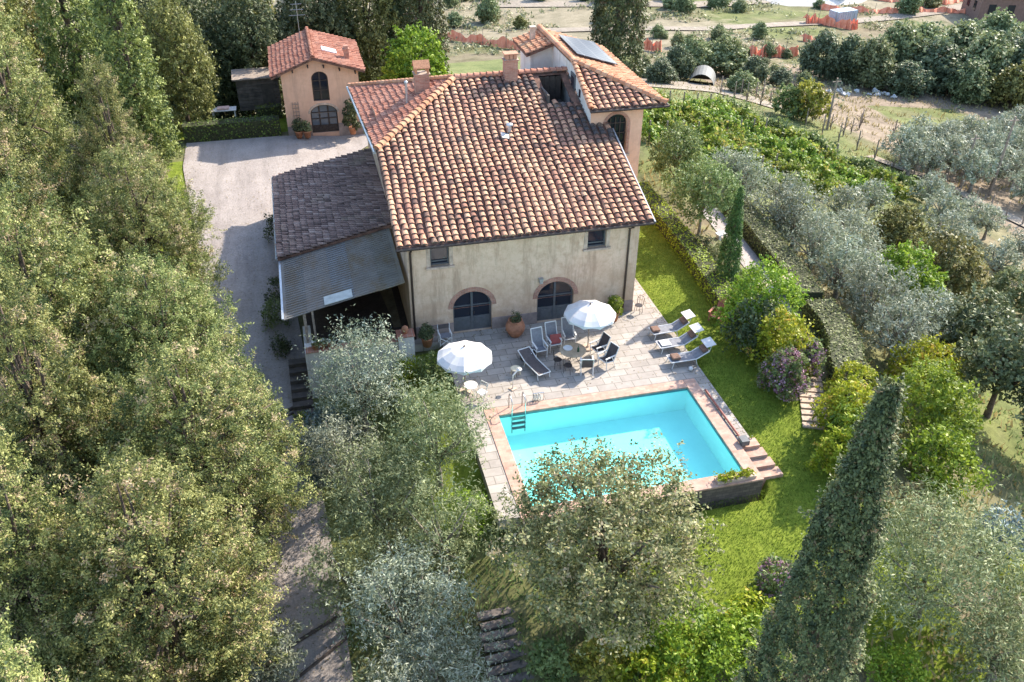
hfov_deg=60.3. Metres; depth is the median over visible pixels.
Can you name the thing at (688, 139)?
leafy tree
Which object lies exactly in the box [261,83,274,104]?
door
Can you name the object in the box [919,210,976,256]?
olive tree
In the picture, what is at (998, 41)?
leafy tree
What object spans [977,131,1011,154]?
olive tree
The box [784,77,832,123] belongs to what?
leafy tree
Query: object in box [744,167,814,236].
olive tree
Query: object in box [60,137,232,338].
cypress tree
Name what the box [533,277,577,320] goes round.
door
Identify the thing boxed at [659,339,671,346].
folded towel
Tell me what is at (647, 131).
vine row
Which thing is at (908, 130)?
olive tree
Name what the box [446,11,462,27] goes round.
leafy tree
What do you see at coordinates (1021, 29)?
leafy tree
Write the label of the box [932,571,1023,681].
olive tree
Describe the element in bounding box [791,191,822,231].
shrub
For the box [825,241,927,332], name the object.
olive tree
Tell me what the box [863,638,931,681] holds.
shrub
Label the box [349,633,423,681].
olive tree
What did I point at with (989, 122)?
olive tree
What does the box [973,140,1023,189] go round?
olive tree
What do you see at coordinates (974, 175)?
olive tree
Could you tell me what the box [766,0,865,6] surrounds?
sand heap
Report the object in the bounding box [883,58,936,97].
leafy tree
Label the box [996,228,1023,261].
olive tree
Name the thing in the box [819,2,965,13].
barrier netting
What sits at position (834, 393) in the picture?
shrub
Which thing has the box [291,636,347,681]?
water bar
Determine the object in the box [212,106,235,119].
garden table
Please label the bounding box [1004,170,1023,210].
olive tree
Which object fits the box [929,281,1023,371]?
leafy tree
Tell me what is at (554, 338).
towel
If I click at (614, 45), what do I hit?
columnar cypress
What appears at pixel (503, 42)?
barrier netting
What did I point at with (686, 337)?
sun lounger
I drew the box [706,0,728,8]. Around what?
leafy tree
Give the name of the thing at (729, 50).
leafy tree
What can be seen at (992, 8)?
window
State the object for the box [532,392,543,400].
hose reel
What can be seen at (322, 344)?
flower pot
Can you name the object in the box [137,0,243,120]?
leafy tree
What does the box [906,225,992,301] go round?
leafy tree
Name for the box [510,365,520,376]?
stool
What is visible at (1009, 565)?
shrub
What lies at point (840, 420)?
shrub
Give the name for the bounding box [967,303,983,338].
shrub
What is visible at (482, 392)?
folding chair
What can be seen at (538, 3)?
track
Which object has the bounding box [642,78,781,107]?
track
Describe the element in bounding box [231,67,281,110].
garden shed
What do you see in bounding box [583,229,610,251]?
window
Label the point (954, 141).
olive tree
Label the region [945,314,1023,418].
leafy tree
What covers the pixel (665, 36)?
leafy tree
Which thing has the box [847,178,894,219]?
olive tree
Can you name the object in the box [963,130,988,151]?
olive tree
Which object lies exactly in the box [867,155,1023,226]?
track
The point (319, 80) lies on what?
window
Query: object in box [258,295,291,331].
shrub
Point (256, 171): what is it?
driveway
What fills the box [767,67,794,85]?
leafy tree
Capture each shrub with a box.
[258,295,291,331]
[261,276,279,302]
[262,213,273,242]
[268,329,294,359]
[292,401,359,462]
[292,410,312,425]
[303,449,337,490]
[377,19,452,79]
[391,354,425,389]
[408,350,457,393]
[415,387,457,417]
[432,483,492,539]
[525,636,579,681]
[561,628,641,681]
[604,630,699,681]
[613,584,755,681]
[680,602,792,681]
[691,232,716,256]
[705,236,744,264]
[709,253,813,355]
[720,293,787,359]
[720,585,782,647]
[734,263,767,291]
[745,304,820,377]
[747,552,799,604]
[755,344,811,402]
[768,82,805,119]
[784,335,826,377]
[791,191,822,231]
[802,421,854,477]
[809,371,874,441]
[813,394,865,460]
[815,357,881,395]
[862,198,931,257]
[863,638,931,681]
[879,352,993,450]
[881,332,965,407]
[884,479,953,540]
[894,419,1003,511]
[913,290,963,334]
[964,499,1023,562]
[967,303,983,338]
[994,551,1023,595]
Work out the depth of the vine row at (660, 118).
67.94 m
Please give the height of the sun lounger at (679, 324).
1.051 m
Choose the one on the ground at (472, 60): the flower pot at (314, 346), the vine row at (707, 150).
the vine row at (707, 150)
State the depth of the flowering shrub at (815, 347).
40.85 m
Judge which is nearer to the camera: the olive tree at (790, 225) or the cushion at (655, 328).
the cushion at (655, 328)
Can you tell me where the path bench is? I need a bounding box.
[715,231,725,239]
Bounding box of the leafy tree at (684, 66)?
[661,43,697,80]
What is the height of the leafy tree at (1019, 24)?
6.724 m
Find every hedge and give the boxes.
[181,114,281,143]
[254,102,282,117]
[638,181,736,311]
[724,196,824,310]
[801,297,878,412]
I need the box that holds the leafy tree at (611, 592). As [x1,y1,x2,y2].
[472,430,730,661]
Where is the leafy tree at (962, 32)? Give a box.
[944,18,990,51]
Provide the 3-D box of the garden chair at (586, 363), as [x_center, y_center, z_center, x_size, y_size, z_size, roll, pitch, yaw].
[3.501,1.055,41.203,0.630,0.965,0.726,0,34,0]
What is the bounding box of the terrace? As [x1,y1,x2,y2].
[414,278,749,528]
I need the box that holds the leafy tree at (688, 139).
[648,116,710,189]
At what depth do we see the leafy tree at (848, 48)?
111.16 m
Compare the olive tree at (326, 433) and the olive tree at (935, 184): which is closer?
the olive tree at (326, 433)
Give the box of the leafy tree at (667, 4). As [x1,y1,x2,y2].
[662,0,676,9]
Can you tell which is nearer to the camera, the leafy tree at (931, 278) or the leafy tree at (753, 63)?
the leafy tree at (931, 278)
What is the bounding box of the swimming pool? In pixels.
[483,378,782,540]
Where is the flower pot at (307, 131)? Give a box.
[301,120,311,137]
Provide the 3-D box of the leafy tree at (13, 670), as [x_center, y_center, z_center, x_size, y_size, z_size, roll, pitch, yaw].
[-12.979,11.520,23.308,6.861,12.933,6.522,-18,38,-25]
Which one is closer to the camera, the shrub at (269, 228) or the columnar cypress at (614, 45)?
the shrub at (269, 228)
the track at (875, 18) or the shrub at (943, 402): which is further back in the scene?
the track at (875, 18)
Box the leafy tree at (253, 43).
[199,0,295,117]
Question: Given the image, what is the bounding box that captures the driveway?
[183,134,367,681]
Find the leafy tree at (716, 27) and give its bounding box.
[709,23,729,34]
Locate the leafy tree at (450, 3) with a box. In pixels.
[443,0,458,8]
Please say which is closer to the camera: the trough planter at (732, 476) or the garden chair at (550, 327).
the trough planter at (732, 476)
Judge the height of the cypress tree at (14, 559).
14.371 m
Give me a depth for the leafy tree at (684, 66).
103.39 m
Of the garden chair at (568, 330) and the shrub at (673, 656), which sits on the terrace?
the garden chair at (568, 330)
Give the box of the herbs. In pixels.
[319,84,1023,681]
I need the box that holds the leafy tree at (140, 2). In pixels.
[60,0,169,120]
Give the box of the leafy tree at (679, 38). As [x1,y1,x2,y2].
[669,32,685,46]
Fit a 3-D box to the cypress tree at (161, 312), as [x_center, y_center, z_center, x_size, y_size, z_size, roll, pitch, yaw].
[-14.758,0.899,37.725,8.043,10.716,8.062,-17,38,-24]
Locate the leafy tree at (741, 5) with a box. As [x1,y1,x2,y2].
[730,0,749,12]
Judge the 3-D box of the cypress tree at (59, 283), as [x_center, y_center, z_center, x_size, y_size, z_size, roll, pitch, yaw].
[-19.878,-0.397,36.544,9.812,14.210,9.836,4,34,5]
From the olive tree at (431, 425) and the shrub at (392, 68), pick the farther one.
the shrub at (392, 68)
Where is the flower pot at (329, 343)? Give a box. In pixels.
[324,337,333,347]
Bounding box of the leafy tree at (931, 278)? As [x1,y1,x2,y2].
[853,238,949,320]
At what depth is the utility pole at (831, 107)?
87.35 m
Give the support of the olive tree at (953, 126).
on the ground at (472, 60)
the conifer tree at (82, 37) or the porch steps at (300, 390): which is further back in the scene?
the conifer tree at (82, 37)
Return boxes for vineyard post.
[744,82,751,101]
[837,122,843,141]
[840,117,850,135]
[856,130,862,149]
[872,139,881,158]
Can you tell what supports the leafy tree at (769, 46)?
on the ground at (472, 60)
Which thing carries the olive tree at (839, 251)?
on the ground at (472, 60)
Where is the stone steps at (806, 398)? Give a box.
[798,376,826,429]
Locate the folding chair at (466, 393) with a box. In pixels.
[457,382,470,404]
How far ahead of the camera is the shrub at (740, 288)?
42.23 m
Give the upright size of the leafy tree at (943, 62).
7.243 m
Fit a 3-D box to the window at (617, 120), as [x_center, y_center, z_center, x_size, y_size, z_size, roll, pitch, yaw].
[5.565,-11.171,47.476,1.650,2.500,0.400,-8,35,-12]
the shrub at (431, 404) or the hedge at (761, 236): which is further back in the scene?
the hedge at (761, 236)
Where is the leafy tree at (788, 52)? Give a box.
[781,48,792,57]
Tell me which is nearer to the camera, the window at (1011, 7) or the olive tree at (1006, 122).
the olive tree at (1006, 122)
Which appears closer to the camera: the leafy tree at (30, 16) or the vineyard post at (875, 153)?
the leafy tree at (30, 16)
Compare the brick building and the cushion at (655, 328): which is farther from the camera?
the brick building
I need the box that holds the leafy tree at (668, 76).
[643,58,680,83]
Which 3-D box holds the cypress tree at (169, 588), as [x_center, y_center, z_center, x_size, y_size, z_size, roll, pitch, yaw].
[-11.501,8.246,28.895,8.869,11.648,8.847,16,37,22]
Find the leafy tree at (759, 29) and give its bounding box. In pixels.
[750,21,768,39]
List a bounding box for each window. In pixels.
[311,71,329,100]
[426,247,454,270]
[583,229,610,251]
[603,111,629,155]
[972,0,977,10]
[987,4,996,13]
[1007,5,1015,13]
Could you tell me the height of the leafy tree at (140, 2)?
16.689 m
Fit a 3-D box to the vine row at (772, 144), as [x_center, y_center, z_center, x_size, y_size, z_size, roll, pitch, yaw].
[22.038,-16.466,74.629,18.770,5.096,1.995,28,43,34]
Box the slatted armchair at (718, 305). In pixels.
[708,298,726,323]
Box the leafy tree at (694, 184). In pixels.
[660,147,749,234]
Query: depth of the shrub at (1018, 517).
34.49 m
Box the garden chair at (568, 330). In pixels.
[561,317,576,343]
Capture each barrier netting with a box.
[437,30,519,49]
[631,32,661,51]
[749,38,798,57]
[799,29,819,41]
[803,9,857,29]
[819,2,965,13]
[879,0,962,4]
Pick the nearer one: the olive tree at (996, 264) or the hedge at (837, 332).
the hedge at (837, 332)
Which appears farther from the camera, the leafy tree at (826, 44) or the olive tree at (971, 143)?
the leafy tree at (826, 44)
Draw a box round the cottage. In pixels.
[267,1,364,135]
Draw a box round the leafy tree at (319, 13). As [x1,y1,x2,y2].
[270,0,362,77]
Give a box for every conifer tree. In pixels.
[0,0,69,163]
[27,0,122,151]
[83,0,186,169]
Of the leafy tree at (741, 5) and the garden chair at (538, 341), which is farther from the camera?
the leafy tree at (741, 5)
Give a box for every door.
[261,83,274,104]
[308,103,338,132]
[448,287,495,331]
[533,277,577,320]
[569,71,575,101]
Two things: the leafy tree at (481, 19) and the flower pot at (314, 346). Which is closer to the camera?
the flower pot at (314, 346)
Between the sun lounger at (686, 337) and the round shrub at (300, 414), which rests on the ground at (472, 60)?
the round shrub at (300, 414)
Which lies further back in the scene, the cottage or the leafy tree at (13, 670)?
the cottage
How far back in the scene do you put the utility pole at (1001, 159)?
78.63 m
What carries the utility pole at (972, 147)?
on the ground at (472, 60)
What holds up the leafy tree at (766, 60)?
on the ground at (472, 60)
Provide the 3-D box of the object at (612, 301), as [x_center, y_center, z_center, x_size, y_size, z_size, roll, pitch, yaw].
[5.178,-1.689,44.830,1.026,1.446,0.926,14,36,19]
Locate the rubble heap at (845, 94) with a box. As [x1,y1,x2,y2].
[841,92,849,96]
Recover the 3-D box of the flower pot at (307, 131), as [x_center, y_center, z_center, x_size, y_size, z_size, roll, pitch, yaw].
[-15.026,-15.547,64.536,0.837,1.344,0.895,-8,35,-12]
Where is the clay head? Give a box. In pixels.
[402,325,407,333]
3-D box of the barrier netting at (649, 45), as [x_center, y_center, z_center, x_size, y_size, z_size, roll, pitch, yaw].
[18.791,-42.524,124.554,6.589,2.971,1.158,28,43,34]
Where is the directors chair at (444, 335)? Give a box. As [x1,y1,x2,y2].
[437,323,451,346]
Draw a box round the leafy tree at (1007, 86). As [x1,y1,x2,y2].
[984,60,1023,111]
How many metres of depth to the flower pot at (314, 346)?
41.26 m
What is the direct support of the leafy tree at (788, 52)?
on the ground at (472, 60)
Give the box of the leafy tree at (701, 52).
[677,32,719,68]
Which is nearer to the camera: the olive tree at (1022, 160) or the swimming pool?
the swimming pool
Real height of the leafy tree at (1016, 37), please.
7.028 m
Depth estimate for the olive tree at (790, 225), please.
54.84 m
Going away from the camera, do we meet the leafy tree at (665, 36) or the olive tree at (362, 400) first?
the olive tree at (362, 400)
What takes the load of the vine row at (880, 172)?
on the ground at (472, 60)
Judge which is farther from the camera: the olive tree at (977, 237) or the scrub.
the scrub
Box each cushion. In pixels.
[650,326,659,331]
[670,353,680,359]
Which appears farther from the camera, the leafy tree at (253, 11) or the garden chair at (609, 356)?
the leafy tree at (253, 11)
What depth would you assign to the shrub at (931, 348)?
42.84 m
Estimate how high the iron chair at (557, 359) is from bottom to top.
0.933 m
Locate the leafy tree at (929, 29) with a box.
[911,19,952,53]
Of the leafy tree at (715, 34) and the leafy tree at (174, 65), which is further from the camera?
the leafy tree at (715, 34)
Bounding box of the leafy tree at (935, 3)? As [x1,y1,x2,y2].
[922,0,941,7]
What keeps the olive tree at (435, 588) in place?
on the ground at (472, 60)
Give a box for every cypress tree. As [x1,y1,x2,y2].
[0,0,106,240]
[0,112,112,359]
[0,156,154,466]
[0,256,152,564]
[0,421,149,681]
[0,434,291,681]
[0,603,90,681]
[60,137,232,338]
[63,46,182,254]
[70,236,268,458]
[77,334,330,593]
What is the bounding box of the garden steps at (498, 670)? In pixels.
[477,606,533,681]
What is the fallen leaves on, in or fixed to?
on the ground at (472, 60)
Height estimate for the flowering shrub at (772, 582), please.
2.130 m
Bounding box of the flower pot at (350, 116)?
[342,98,361,134]
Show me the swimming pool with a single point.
(674, 413)
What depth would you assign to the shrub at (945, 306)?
50.54 m
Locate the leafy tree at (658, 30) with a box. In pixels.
[650,22,667,38]
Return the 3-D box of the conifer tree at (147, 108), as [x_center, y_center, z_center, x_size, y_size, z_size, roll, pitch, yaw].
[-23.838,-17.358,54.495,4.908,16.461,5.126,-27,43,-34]
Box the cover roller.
[704,389,752,445]
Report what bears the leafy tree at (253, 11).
on the ground at (472, 60)
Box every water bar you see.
[248,614,339,672]
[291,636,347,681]
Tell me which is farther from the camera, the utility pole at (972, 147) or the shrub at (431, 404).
the utility pole at (972, 147)
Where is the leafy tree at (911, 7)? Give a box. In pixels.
[894,0,923,14]
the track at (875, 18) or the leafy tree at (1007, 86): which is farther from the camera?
the track at (875, 18)
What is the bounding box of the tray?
[563,345,572,350]
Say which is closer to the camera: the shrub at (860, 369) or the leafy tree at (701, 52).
the shrub at (860, 369)
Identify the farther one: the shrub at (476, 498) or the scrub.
the scrub
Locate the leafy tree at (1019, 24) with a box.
[1008,18,1023,30]
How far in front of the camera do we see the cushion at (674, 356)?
41.67 m
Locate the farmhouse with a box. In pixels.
[271,24,669,397]
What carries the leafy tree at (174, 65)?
on the ground at (472, 60)
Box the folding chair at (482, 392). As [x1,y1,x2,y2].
[475,380,487,402]
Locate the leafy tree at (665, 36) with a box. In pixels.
[662,33,668,38]
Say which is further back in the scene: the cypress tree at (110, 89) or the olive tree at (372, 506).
the cypress tree at (110, 89)
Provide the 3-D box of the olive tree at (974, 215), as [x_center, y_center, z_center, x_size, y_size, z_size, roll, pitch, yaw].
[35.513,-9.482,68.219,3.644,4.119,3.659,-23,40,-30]
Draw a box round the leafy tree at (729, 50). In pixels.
[708,31,753,75]
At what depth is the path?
53.29 m
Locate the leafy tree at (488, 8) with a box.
[474,0,500,22]
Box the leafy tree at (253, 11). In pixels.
[197,0,276,116]
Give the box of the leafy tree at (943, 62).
[904,35,968,95]
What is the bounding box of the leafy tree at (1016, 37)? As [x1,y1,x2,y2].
[1001,33,1023,69]
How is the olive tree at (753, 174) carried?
on the ground at (472, 60)
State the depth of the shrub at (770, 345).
40.55 m
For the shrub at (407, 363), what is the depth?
41.15 m
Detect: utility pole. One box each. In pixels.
[826,78,840,129]
[959,135,979,186]
[988,116,1018,195]
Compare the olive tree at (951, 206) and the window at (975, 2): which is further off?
the window at (975, 2)
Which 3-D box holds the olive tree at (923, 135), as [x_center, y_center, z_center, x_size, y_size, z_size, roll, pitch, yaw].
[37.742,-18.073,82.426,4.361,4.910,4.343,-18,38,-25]
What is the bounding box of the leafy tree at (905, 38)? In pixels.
[878,17,930,67]
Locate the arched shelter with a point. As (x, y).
(704, 72)
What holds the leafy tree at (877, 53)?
on the ground at (472, 60)
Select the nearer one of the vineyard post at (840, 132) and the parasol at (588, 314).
the parasol at (588, 314)
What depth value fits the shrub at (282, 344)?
44.45 m
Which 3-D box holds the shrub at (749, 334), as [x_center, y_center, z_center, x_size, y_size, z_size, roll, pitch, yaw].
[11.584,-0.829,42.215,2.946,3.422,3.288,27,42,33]
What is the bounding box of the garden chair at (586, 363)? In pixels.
[580,356,593,375]
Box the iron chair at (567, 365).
[563,359,571,372]
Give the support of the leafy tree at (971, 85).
on the ground at (472, 60)
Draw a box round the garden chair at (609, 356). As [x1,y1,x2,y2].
[598,341,619,370]
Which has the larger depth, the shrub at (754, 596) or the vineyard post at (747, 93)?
the vineyard post at (747, 93)
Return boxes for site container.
[829,7,857,21]
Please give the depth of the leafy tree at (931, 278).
50.25 m
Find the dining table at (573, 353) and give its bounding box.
[559,342,585,363]
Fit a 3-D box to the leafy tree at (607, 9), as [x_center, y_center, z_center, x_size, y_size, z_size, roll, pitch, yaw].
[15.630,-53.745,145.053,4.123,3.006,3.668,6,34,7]
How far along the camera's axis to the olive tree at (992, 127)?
87.91 m
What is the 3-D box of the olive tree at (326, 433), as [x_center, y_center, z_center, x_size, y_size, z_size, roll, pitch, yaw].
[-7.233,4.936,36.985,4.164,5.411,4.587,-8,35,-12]
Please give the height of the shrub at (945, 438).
3.266 m
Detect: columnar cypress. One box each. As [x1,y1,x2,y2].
[374,0,404,77]
[394,0,451,74]
[587,0,650,77]
[715,186,744,283]
[730,372,909,681]
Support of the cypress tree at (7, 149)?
on the ground at (472, 60)
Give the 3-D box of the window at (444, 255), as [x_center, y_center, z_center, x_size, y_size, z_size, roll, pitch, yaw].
[-3.408,-4.117,41.426,1.370,1.510,0.330,-8,35,-12]
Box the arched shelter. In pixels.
[688,65,715,85]
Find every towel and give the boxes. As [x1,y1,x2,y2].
[550,333,560,343]
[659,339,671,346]
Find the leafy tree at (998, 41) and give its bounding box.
[961,29,1022,84]
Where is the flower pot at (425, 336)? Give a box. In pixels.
[417,322,435,347]
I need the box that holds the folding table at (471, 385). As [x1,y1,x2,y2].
[463,381,477,398]
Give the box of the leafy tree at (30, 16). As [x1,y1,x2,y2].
[0,0,70,101]
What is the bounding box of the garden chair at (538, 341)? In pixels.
[530,326,548,356]
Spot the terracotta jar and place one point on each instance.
(515, 326)
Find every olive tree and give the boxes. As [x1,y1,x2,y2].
[233,617,312,681]
[291,304,422,431]
[293,508,414,637]
[296,407,386,505]
[298,424,453,571]
[317,520,498,675]
[345,603,527,681]
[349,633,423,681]
[366,369,494,492]
[383,465,515,587]
[702,142,756,197]
[715,146,778,208]
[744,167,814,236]
[763,179,831,248]
[782,198,854,272]
[804,230,885,303]
[814,203,891,268]
[822,183,876,229]
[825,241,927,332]
[831,466,1023,667]
[841,230,897,283]
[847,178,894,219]
[855,285,944,368]
[877,121,928,165]
[888,134,940,175]
[892,282,965,350]
[894,125,940,168]
[895,111,951,139]
[906,169,953,210]
[912,133,959,177]
[916,185,970,229]
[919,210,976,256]
[925,119,969,154]
[930,127,957,167]
[932,133,975,179]
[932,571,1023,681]
[936,119,972,139]
[945,113,988,141]
[953,145,1008,191]
[954,139,988,174]
[954,222,982,255]
[955,192,997,234]
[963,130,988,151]
[969,117,999,132]
[970,121,1007,149]
[971,204,1014,239]
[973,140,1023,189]
[973,238,1023,280]
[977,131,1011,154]
[981,110,1016,129]
[989,124,1023,167]
[990,114,1023,146]
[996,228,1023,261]
[1001,104,1023,128]
[1002,148,1023,186]
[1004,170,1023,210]
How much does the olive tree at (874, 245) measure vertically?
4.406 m
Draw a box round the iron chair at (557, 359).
[553,350,561,368]
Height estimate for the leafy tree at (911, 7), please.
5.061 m
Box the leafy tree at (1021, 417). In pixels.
[1011,392,1023,437]
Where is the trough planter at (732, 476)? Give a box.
[713,466,756,484]
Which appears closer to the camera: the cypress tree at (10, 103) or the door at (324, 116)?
the cypress tree at (10, 103)
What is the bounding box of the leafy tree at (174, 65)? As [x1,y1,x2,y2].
[133,0,220,131]
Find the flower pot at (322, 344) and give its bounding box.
[318,338,326,348]
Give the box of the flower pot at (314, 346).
[309,338,319,349]
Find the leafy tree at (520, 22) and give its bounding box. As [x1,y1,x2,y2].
[511,15,527,28]
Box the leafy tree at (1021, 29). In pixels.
[1011,22,1023,37]
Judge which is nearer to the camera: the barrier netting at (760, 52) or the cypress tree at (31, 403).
the cypress tree at (31, 403)
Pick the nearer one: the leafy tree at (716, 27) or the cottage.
the cottage
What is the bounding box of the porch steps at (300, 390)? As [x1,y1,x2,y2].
[288,358,314,417]
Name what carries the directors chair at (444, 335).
on the terrace
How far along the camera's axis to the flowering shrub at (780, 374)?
39.59 m
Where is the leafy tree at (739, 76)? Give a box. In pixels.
[723,67,760,92]
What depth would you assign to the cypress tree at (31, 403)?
31.30 m
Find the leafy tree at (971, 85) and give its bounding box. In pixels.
[942,56,994,104]
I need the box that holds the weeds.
[288,72,1023,681]
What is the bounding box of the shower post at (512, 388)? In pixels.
[508,368,521,391]
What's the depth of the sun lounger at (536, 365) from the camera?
41.51 m
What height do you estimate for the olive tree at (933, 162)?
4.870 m
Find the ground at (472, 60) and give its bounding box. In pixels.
[0,0,1023,681]
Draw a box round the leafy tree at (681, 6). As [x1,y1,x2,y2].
[671,0,696,13]
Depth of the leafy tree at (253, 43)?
70.37 m
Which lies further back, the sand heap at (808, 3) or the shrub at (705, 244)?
the sand heap at (808, 3)
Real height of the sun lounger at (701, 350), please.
1.051 m
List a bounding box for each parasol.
[437,340,491,394]
[564,300,615,351]
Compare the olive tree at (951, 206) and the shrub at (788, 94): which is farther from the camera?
the shrub at (788, 94)
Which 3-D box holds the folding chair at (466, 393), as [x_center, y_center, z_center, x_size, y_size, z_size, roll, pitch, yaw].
[-2.133,2.358,39.254,0.466,0.925,0.429,22,40,29]
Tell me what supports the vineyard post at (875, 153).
on the ground at (472, 60)
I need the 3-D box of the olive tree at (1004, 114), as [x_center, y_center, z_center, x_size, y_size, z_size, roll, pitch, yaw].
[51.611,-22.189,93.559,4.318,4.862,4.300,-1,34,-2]
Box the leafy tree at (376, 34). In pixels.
[325,0,406,81]
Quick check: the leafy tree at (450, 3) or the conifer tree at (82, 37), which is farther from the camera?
the leafy tree at (450, 3)
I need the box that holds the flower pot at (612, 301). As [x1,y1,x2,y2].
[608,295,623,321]
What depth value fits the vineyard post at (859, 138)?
83.49 m
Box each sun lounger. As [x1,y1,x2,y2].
[517,346,550,380]
[648,309,695,339]
[655,323,703,353]
[666,337,716,368]
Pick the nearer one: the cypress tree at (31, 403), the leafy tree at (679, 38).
the cypress tree at (31, 403)
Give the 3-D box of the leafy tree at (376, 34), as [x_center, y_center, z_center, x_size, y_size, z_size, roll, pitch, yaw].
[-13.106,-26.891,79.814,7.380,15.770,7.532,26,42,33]
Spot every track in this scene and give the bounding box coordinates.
[474,0,769,6]
[545,3,961,31]
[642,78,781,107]
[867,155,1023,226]
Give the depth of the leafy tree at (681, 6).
151.42 m
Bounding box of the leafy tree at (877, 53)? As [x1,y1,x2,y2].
[847,33,897,88]
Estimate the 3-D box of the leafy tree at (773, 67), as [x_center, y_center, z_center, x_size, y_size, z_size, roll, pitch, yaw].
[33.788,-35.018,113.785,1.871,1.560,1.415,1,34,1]
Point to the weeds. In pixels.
(920, 636)
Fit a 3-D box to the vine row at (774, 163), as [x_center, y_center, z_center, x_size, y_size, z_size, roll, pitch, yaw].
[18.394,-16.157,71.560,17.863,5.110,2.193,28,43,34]
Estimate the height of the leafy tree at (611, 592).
7.726 m
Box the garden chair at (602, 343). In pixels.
[589,331,610,359]
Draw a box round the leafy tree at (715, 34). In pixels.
[710,28,721,40]
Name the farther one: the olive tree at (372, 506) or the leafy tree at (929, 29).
the leafy tree at (929, 29)
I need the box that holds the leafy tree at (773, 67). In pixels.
[768,64,778,70]
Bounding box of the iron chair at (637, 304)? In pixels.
[634,295,644,314]
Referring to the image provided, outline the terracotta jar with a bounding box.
[505,311,524,337]
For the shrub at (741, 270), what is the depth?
47.75 m
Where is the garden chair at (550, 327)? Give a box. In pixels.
[544,320,562,351]
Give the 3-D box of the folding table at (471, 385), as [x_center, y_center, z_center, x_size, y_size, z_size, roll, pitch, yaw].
[-1.855,2.256,39.579,0.660,0.726,0.660,-8,35,-12]
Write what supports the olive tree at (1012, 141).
on the ground at (472, 60)
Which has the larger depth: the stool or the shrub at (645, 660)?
the stool
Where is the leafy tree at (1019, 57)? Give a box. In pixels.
[994,32,1023,76]
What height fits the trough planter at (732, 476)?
0.456 m
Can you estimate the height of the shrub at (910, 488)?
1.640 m
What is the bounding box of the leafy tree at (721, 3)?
[706,0,731,7]
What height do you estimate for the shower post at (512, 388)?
0.980 m
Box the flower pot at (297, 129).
[291,117,304,138]
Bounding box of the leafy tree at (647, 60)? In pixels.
[627,53,651,77]
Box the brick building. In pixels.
[961,0,1023,22]
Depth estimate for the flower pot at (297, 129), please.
64.24 m
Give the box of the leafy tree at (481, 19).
[479,1,499,21]
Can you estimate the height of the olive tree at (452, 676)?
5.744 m
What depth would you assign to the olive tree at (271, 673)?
29.76 m
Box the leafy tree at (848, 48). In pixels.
[828,32,866,83]
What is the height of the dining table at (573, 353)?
0.758 m
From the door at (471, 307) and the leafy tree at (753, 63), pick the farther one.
the leafy tree at (753, 63)
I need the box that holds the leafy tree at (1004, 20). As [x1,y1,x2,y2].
[974,7,1019,52]
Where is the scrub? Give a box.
[436,0,1011,112]
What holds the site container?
on the ground at (472, 60)
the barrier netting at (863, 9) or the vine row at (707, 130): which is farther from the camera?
the barrier netting at (863, 9)
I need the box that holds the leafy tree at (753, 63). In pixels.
[739,54,770,83]
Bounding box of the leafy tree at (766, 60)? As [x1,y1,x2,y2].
[761,57,771,65]
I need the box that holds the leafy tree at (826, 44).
[795,28,847,78]
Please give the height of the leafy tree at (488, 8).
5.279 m
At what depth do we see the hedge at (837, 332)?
43.91 m
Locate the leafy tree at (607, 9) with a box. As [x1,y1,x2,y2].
[603,5,614,21]
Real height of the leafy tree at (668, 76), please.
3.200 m
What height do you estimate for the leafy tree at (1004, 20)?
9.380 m
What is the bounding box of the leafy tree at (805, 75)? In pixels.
[796,70,814,85]
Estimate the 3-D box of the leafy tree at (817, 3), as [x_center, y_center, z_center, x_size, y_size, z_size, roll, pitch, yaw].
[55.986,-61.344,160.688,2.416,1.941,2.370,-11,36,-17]
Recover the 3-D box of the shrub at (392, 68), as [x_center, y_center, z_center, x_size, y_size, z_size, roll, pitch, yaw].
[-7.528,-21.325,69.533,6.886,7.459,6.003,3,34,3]
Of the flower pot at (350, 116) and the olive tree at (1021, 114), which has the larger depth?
the olive tree at (1021, 114)
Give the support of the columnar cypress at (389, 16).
on the ground at (472, 60)
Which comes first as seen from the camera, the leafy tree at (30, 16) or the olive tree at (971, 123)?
the leafy tree at (30, 16)
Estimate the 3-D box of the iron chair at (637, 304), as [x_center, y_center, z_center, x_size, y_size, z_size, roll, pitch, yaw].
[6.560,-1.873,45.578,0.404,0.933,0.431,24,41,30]
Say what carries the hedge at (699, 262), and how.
on the ground at (472, 60)
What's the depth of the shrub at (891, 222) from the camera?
59.80 m
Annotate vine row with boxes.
[641,112,729,173]
[643,109,762,191]
[645,108,782,191]
[647,101,813,192]
[654,88,836,197]
[669,90,851,196]
[680,92,872,196]
[692,93,895,200]
[708,92,914,201]
[719,94,925,201]
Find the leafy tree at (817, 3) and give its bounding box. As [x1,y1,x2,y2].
[812,0,825,8]
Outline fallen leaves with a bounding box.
[183,143,744,681]
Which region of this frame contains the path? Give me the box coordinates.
[697,205,796,315]
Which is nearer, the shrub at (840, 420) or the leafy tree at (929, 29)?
the shrub at (840, 420)
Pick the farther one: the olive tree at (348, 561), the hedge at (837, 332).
the hedge at (837, 332)
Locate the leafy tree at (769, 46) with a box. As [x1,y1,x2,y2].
[761,41,776,57]

